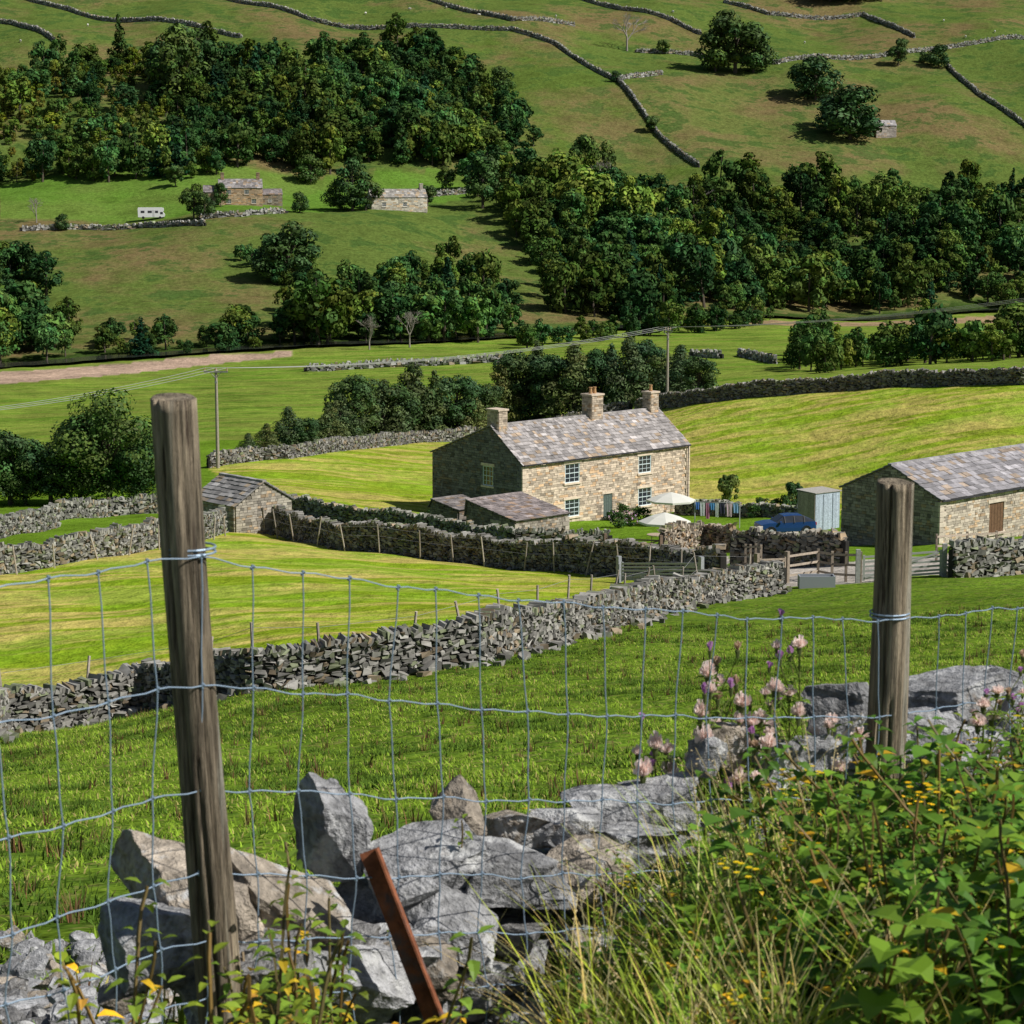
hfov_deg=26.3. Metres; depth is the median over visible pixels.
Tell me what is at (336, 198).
deciduous tree
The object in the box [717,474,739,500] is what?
garden sapling
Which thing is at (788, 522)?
parked car
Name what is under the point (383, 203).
windows and doors
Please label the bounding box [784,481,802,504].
garden sapling
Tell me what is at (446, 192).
field wall
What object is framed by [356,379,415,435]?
mixed shelterbelt tree
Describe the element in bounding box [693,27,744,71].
deciduous tree
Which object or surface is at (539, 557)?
drystone wall
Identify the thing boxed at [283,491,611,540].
drystone wall
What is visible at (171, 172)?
deciduous tree
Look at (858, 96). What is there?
deciduous tree
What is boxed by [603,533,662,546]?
wooden field gate
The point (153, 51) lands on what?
deciduous tree
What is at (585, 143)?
deciduous tree
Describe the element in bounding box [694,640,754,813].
creeping thistle
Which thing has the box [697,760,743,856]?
creeping thistle
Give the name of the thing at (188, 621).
wire fence
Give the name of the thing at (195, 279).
ground terrain
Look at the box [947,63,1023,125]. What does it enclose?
field wall
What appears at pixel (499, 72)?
deciduous tree
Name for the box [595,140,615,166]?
deciduous tree
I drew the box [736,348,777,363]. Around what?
field wall
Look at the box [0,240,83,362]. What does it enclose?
riverbank trees
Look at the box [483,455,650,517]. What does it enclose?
windows and doors
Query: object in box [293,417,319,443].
mixed shelterbelt tree
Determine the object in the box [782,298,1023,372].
valley hedgerow
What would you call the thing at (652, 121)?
deciduous tree
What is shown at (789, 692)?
creeping thistle
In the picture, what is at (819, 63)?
deciduous tree
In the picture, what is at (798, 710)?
creeping thistle
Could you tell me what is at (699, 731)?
creeping thistle
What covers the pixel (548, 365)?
mixed shelterbelt tree
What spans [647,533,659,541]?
garden table
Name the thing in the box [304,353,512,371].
field wall
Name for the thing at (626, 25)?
bare tree
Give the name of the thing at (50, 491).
oak tree
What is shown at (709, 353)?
field wall
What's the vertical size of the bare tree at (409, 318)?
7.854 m
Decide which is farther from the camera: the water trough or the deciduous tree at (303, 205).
the deciduous tree at (303, 205)
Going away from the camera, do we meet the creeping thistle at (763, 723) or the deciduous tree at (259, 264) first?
the creeping thistle at (763, 723)
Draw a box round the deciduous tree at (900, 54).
[885,42,908,65]
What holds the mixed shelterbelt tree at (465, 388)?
on the ground terrain at (195, 279)
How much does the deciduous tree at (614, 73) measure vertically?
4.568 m
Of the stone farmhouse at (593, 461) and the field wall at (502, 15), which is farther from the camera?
the field wall at (502, 15)
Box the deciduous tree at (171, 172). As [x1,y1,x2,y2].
[164,165,184,186]
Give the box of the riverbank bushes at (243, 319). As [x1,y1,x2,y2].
[93,304,288,354]
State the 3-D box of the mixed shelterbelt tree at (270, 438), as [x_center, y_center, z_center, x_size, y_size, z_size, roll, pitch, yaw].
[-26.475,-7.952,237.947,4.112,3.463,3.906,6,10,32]
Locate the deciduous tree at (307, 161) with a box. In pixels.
[292,154,325,183]
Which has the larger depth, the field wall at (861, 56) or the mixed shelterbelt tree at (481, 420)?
the field wall at (861, 56)
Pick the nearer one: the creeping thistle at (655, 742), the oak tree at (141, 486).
the creeping thistle at (655, 742)
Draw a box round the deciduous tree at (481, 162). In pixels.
[463,153,500,208]
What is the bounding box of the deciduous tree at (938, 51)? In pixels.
[925,43,950,67]
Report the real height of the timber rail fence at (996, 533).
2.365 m
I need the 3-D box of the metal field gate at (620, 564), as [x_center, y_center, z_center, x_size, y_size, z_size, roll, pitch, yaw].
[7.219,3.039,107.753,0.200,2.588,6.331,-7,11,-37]
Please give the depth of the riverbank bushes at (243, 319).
455.51 m
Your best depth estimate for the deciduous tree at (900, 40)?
869.26 m
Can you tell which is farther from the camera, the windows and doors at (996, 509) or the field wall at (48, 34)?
the field wall at (48, 34)
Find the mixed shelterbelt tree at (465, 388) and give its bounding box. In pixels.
[430,374,482,427]
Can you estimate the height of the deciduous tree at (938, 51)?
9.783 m
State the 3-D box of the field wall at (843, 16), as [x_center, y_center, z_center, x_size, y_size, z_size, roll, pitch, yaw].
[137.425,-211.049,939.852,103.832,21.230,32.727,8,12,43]
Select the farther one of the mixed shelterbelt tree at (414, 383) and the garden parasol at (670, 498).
the mixed shelterbelt tree at (414, 383)
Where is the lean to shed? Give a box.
[427,494,469,521]
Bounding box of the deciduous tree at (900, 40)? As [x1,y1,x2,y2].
[896,38,908,46]
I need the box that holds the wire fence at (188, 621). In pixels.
[0,393,1023,1023]
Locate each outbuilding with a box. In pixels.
[203,185,218,204]
[262,188,282,205]
[464,491,571,531]
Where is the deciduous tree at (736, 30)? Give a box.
[699,9,770,72]
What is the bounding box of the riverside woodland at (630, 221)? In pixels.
[454,140,1023,321]
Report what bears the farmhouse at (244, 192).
on the ground terrain at (195, 279)
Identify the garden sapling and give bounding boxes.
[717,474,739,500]
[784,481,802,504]
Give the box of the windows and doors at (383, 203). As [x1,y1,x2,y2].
[382,202,406,206]
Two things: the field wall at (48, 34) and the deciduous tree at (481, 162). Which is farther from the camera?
the field wall at (48, 34)
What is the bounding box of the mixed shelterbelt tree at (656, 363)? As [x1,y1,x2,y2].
[647,354,679,392]
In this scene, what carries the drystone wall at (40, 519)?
on the ground terrain at (195, 279)
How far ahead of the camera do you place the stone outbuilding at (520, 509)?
173.18 m
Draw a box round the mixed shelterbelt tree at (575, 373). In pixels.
[534,343,602,418]
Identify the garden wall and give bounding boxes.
[656,520,738,552]
[674,498,796,517]
[729,526,848,567]
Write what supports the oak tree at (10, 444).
on the ground terrain at (195, 279)
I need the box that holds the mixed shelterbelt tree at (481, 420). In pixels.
[454,391,487,429]
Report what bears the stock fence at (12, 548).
on the ground terrain at (195, 279)
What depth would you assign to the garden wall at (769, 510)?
188.82 m
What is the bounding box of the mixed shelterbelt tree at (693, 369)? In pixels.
[680,355,720,390]
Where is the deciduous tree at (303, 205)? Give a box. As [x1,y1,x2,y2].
[290,191,309,212]
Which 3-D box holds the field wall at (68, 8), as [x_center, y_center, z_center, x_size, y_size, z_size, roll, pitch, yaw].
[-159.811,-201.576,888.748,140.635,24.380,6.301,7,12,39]
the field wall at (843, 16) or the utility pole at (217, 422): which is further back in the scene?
the field wall at (843, 16)
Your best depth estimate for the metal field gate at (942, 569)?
100.54 m
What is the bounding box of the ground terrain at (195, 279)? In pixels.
[0,0,1023,1023]
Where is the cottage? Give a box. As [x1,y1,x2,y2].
[366,183,427,212]
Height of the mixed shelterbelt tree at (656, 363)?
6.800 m
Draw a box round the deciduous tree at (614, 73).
[610,70,621,81]
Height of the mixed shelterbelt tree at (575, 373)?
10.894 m
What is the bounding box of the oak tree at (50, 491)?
[14,442,74,503]
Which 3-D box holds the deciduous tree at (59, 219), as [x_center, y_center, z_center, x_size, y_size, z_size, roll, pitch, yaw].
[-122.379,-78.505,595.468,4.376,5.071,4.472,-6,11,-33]
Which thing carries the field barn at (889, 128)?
on the ground terrain at (195, 279)
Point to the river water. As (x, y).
(99, 357)
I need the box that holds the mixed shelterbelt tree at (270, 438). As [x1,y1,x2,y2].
[253,423,281,447]
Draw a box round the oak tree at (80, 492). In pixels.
[39,425,121,499]
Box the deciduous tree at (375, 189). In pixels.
[353,174,384,210]
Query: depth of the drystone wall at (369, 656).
63.00 m
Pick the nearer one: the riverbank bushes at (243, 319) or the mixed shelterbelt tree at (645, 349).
the mixed shelterbelt tree at (645, 349)
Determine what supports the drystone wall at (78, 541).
on the ground terrain at (195, 279)
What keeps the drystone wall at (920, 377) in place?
on the ground terrain at (195, 279)
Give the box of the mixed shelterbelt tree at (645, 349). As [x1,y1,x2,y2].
[627,339,669,391]
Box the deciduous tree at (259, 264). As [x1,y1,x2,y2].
[247,238,291,280]
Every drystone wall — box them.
[0,502,60,538]
[0,505,228,574]
[0,560,791,742]
[54,493,157,519]
[97,665,1023,1023]
[206,401,632,467]
[263,504,728,576]
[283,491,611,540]
[634,366,1023,408]
[945,534,1023,577]
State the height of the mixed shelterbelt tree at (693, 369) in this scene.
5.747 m
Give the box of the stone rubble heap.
[0,925,180,1023]
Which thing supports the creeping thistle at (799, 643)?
on the ground terrain at (195, 279)
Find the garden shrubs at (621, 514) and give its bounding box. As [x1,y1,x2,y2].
[425,494,796,527]
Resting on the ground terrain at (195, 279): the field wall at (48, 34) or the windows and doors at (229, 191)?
the field wall at (48, 34)
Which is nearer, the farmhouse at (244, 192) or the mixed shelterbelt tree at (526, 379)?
the mixed shelterbelt tree at (526, 379)
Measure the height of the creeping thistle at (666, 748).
1.093 m
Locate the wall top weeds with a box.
[79,659,1023,1023]
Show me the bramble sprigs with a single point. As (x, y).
(291, 1008)
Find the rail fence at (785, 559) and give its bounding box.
[754,551,789,582]
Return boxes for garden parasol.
[638,511,690,526]
[646,492,695,513]
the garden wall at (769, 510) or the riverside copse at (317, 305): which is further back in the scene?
the riverside copse at (317, 305)
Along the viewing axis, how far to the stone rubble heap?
10.31 m
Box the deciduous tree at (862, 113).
[853,105,875,133]
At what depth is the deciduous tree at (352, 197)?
612.26 m
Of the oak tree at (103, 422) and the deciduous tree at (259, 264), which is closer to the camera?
the oak tree at (103, 422)
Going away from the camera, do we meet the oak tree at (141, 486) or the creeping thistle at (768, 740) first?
the creeping thistle at (768, 740)
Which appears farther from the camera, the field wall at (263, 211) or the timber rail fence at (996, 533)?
the field wall at (263, 211)
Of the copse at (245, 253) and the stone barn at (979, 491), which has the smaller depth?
the stone barn at (979, 491)
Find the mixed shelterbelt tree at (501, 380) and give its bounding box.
[483,364,529,421]
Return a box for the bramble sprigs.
[0,833,510,1023]
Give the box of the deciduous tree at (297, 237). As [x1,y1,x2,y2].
[260,220,322,280]
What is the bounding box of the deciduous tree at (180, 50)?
[144,23,200,104]
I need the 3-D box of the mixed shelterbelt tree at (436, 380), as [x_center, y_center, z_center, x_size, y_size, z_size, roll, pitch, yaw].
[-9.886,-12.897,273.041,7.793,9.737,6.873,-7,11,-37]
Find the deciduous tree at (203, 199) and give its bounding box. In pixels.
[194,192,217,218]
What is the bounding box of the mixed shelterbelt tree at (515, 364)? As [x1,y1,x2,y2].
[490,350,543,409]
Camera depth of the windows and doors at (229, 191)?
617.09 m
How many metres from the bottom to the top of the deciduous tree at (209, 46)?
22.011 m
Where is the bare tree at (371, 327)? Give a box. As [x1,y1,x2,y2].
[357,315,377,349]
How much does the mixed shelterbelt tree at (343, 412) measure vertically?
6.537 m
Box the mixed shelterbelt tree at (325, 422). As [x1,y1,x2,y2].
[307,402,351,441]
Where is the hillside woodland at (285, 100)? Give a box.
[0,12,544,182]
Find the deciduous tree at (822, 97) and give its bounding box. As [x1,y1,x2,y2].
[817,90,855,129]
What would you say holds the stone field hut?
on the ground terrain at (195, 279)
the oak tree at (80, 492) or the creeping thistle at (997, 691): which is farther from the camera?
the oak tree at (80, 492)
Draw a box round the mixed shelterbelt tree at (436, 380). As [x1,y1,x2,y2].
[416,370,459,430]
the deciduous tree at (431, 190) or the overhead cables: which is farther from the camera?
the deciduous tree at (431, 190)
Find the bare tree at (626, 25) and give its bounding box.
[612,12,649,50]
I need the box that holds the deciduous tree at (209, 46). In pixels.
[193,28,221,65]
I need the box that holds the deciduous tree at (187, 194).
[178,183,203,217]
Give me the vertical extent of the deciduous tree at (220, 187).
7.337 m
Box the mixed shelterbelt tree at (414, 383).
[375,361,453,433]
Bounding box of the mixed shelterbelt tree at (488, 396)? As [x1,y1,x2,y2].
[475,383,504,422]
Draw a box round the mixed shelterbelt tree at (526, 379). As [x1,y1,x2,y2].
[508,340,552,420]
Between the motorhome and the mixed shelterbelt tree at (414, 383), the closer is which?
the mixed shelterbelt tree at (414, 383)
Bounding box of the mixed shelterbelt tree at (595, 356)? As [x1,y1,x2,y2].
[570,347,618,395]
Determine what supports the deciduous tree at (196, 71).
on the ground terrain at (195, 279)
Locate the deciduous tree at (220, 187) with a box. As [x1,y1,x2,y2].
[213,182,228,206]
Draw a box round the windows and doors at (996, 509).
[989,501,1003,532]
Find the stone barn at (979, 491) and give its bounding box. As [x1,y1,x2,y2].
[838,443,1023,545]
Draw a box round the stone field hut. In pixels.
[202,472,295,533]
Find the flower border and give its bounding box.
[608,510,637,523]
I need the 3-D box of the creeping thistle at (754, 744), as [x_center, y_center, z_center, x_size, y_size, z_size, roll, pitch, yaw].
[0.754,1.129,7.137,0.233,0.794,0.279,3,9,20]
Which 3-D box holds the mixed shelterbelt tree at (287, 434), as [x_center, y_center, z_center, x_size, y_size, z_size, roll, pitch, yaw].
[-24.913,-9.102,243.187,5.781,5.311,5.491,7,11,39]
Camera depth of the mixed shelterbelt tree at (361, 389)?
259.54 m
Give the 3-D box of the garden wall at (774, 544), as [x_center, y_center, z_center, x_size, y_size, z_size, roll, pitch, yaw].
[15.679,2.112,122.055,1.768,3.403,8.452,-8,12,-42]
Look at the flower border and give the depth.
185.03 m
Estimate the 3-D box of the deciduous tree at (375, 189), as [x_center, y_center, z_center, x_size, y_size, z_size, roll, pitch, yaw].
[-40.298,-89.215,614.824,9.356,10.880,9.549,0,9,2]
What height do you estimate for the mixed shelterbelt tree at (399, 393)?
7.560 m
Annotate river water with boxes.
[0,307,1004,366]
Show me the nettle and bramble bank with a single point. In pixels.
(993, 867)
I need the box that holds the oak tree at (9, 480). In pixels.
[0,448,55,505]
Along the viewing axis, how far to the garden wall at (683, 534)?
146.89 m
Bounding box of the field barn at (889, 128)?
[872,120,896,137]
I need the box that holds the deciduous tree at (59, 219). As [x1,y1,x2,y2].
[54,213,69,229]
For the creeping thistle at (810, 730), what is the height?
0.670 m
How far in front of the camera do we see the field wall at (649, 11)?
916.92 m
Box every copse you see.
[233,242,318,285]
[272,235,524,346]
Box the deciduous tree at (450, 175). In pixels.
[435,165,456,188]
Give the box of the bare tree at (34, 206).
[28,197,41,222]
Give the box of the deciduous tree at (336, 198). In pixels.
[319,178,350,209]
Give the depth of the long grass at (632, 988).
5.44 m
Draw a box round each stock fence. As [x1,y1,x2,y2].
[0,552,750,686]
[1,516,225,574]
[262,507,681,575]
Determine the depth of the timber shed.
170.84 m
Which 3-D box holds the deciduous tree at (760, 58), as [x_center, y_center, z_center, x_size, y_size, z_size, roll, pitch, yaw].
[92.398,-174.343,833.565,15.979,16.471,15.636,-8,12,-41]
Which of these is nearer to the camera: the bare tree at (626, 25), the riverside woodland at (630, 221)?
the riverside woodland at (630, 221)
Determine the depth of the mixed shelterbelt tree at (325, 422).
252.55 m
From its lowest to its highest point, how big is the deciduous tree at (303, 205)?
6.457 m
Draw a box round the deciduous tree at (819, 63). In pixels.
[790,54,846,99]
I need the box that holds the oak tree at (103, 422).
[45,387,154,499]
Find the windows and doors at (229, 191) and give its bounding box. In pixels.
[226,190,255,203]
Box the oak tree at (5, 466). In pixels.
[0,447,16,488]
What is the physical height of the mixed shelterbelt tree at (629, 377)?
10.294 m
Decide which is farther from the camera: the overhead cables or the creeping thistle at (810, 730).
the overhead cables
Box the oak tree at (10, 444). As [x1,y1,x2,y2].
[0,429,46,504]
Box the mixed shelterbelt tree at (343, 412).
[318,393,366,437]
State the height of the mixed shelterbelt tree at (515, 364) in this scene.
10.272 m
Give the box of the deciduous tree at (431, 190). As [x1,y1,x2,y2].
[417,185,437,205]
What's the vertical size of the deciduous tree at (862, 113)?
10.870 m
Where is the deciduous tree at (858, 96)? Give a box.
[812,83,884,139]
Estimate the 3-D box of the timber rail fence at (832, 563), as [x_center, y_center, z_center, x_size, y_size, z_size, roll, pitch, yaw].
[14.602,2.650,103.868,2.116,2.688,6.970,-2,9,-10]
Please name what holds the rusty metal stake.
on the ground terrain at (195, 279)
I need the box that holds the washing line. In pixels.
[694,502,739,527]
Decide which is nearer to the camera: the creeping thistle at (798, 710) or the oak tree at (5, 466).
the creeping thistle at (798, 710)
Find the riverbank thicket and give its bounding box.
[509,295,774,347]
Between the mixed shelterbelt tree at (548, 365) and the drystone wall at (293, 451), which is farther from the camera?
the mixed shelterbelt tree at (548, 365)
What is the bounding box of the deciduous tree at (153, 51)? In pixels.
[145,35,181,71]
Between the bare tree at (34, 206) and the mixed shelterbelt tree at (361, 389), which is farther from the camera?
the bare tree at (34, 206)
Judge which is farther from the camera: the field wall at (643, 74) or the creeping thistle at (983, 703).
the field wall at (643, 74)
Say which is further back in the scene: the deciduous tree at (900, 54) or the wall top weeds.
the deciduous tree at (900, 54)
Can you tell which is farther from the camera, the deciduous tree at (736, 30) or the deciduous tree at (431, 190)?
the deciduous tree at (736, 30)
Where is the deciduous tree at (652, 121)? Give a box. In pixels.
[645,116,659,128]
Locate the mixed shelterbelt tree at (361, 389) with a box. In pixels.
[324,373,382,430]
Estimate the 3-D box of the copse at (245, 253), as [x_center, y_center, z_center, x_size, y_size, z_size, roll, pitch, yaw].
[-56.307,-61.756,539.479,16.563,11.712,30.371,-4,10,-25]
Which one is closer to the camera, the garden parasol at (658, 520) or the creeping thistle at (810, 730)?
the creeping thistle at (810, 730)
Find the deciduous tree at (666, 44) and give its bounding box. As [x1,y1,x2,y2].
[656,39,670,53]
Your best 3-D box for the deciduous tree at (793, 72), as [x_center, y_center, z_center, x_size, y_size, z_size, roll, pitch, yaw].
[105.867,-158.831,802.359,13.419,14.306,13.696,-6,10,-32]
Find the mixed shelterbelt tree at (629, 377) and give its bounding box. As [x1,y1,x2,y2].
[599,337,653,406]
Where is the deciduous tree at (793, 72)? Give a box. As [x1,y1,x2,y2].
[787,59,821,94]
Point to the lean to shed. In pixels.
(452, 506)
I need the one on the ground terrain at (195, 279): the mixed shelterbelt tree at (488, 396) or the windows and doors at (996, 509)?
the mixed shelterbelt tree at (488, 396)
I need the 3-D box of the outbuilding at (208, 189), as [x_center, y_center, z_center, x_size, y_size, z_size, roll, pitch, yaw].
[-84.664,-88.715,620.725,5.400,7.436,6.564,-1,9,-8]
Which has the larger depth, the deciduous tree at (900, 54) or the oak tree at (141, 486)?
the deciduous tree at (900, 54)
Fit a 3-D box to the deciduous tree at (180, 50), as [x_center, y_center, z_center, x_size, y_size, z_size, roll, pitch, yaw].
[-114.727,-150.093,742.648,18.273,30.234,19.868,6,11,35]
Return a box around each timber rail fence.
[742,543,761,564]
[790,549,861,582]
[935,529,1023,559]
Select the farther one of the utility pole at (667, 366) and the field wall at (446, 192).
the field wall at (446, 192)
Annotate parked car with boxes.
[754,513,816,532]
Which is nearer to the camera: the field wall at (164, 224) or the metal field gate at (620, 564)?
the metal field gate at (620, 564)
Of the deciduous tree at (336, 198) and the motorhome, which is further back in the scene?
the deciduous tree at (336, 198)
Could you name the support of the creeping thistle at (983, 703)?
on the ground terrain at (195, 279)
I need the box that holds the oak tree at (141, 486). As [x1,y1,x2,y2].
[101,430,155,497]
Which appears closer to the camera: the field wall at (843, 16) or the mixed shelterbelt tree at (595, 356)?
the mixed shelterbelt tree at (595, 356)
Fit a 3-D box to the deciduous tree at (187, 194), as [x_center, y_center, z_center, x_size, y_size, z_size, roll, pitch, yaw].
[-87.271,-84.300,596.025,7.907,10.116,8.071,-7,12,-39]
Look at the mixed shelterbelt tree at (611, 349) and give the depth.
292.57 m
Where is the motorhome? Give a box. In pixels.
[138,207,164,218]
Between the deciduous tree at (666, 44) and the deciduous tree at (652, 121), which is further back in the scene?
the deciduous tree at (666, 44)
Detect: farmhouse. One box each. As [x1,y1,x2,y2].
[218,172,262,206]
[429,385,690,521]
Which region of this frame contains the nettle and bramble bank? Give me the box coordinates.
[492,710,1023,1023]
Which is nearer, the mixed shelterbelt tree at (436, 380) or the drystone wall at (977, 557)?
the drystone wall at (977, 557)
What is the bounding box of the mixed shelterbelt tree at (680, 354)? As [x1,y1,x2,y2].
[653,344,695,392]
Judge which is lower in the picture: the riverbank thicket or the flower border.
the flower border
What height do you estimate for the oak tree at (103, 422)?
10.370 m
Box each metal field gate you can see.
[616,556,703,582]
[855,543,947,582]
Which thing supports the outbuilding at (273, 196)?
on the ground terrain at (195, 279)
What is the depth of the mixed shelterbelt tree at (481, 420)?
273.67 m
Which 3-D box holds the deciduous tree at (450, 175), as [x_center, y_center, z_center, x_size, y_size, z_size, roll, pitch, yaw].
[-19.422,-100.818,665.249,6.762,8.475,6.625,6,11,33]
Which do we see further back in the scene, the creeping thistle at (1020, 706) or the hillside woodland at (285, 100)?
the hillside woodland at (285, 100)
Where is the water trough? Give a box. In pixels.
[797,574,835,588]
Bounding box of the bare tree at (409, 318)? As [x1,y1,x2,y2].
[395,311,420,346]
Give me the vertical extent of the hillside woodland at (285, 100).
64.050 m
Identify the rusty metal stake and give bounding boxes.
[360,847,447,1023]
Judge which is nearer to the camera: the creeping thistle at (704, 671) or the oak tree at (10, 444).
the creeping thistle at (704, 671)
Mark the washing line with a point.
(730, 505)
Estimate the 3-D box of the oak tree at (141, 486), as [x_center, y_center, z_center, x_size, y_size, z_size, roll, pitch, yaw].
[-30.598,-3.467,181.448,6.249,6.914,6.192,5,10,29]
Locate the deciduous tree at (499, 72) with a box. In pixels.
[487,66,516,94]
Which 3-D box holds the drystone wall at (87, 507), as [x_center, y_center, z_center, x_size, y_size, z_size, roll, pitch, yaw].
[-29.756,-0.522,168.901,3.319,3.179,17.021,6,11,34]
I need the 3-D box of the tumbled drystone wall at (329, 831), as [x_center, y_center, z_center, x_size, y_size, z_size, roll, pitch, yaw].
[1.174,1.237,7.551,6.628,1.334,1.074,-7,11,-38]
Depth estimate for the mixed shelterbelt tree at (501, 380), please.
295.20 m
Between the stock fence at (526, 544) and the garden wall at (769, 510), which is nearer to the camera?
the stock fence at (526, 544)
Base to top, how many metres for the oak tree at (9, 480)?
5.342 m
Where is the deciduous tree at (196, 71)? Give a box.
[168,24,210,75]
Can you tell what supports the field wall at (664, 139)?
on the ground terrain at (195, 279)
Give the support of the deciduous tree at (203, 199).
on the ground terrain at (195, 279)
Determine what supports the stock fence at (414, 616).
on the ground terrain at (195, 279)
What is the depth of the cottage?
621.31 m
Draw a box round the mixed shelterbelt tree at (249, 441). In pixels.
[234,433,260,448]
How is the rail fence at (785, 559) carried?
on the ground terrain at (195, 279)
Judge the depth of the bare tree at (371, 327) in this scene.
452.97 m
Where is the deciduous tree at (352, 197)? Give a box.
[333,158,372,210]
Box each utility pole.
[204,368,227,467]
[665,327,670,391]
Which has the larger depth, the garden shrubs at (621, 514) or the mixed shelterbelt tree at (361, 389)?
the mixed shelterbelt tree at (361, 389)
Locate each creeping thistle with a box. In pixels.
[631,712,684,878]
[633,730,676,879]
[666,699,718,860]
[684,641,743,817]
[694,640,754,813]
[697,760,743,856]
[700,655,752,814]
[723,711,775,808]
[729,739,770,831]
[734,677,805,818]
[745,708,777,821]
[759,661,806,827]
[771,608,834,811]
[804,712,869,809]
[950,696,999,870]
[966,666,1023,806]
[975,649,1023,775]
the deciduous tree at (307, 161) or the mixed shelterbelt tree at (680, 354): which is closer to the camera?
the mixed shelterbelt tree at (680, 354)
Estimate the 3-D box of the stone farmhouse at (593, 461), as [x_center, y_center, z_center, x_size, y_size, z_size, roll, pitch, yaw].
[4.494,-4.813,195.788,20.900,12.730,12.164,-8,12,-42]
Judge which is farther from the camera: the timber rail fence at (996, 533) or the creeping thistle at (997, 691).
the timber rail fence at (996, 533)
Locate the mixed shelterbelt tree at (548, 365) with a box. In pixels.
[526,353,578,416]
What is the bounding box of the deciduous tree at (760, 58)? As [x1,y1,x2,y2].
[738,33,779,72]
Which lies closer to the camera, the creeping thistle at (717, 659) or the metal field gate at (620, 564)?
the creeping thistle at (717, 659)
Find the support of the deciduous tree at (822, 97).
on the ground terrain at (195, 279)
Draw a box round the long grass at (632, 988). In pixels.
[424,702,1023,1023]
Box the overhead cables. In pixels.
[0,298,1023,409]
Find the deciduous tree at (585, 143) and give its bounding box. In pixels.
[568,134,601,168]
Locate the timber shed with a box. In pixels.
[796,486,841,529]
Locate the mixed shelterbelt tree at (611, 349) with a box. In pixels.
[597,343,621,404]
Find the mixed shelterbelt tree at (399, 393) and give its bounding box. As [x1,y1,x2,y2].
[375,382,424,431]
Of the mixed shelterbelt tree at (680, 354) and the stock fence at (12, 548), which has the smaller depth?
the stock fence at (12, 548)
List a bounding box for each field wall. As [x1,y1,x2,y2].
[0,18,55,40]
[19,219,206,230]
[27,0,242,37]
[199,207,287,219]
[227,0,699,167]
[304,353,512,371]
[428,0,574,25]
[433,187,466,196]
[582,0,701,34]
[618,70,662,79]
[635,34,1023,64]
[688,349,723,358]
[723,0,915,37]
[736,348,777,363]
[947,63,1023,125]
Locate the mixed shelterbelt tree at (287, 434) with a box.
[272,406,310,444]
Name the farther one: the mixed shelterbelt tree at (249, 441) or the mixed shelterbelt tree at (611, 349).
the mixed shelterbelt tree at (611, 349)
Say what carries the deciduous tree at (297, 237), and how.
on the ground terrain at (195, 279)
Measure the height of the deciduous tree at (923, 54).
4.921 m

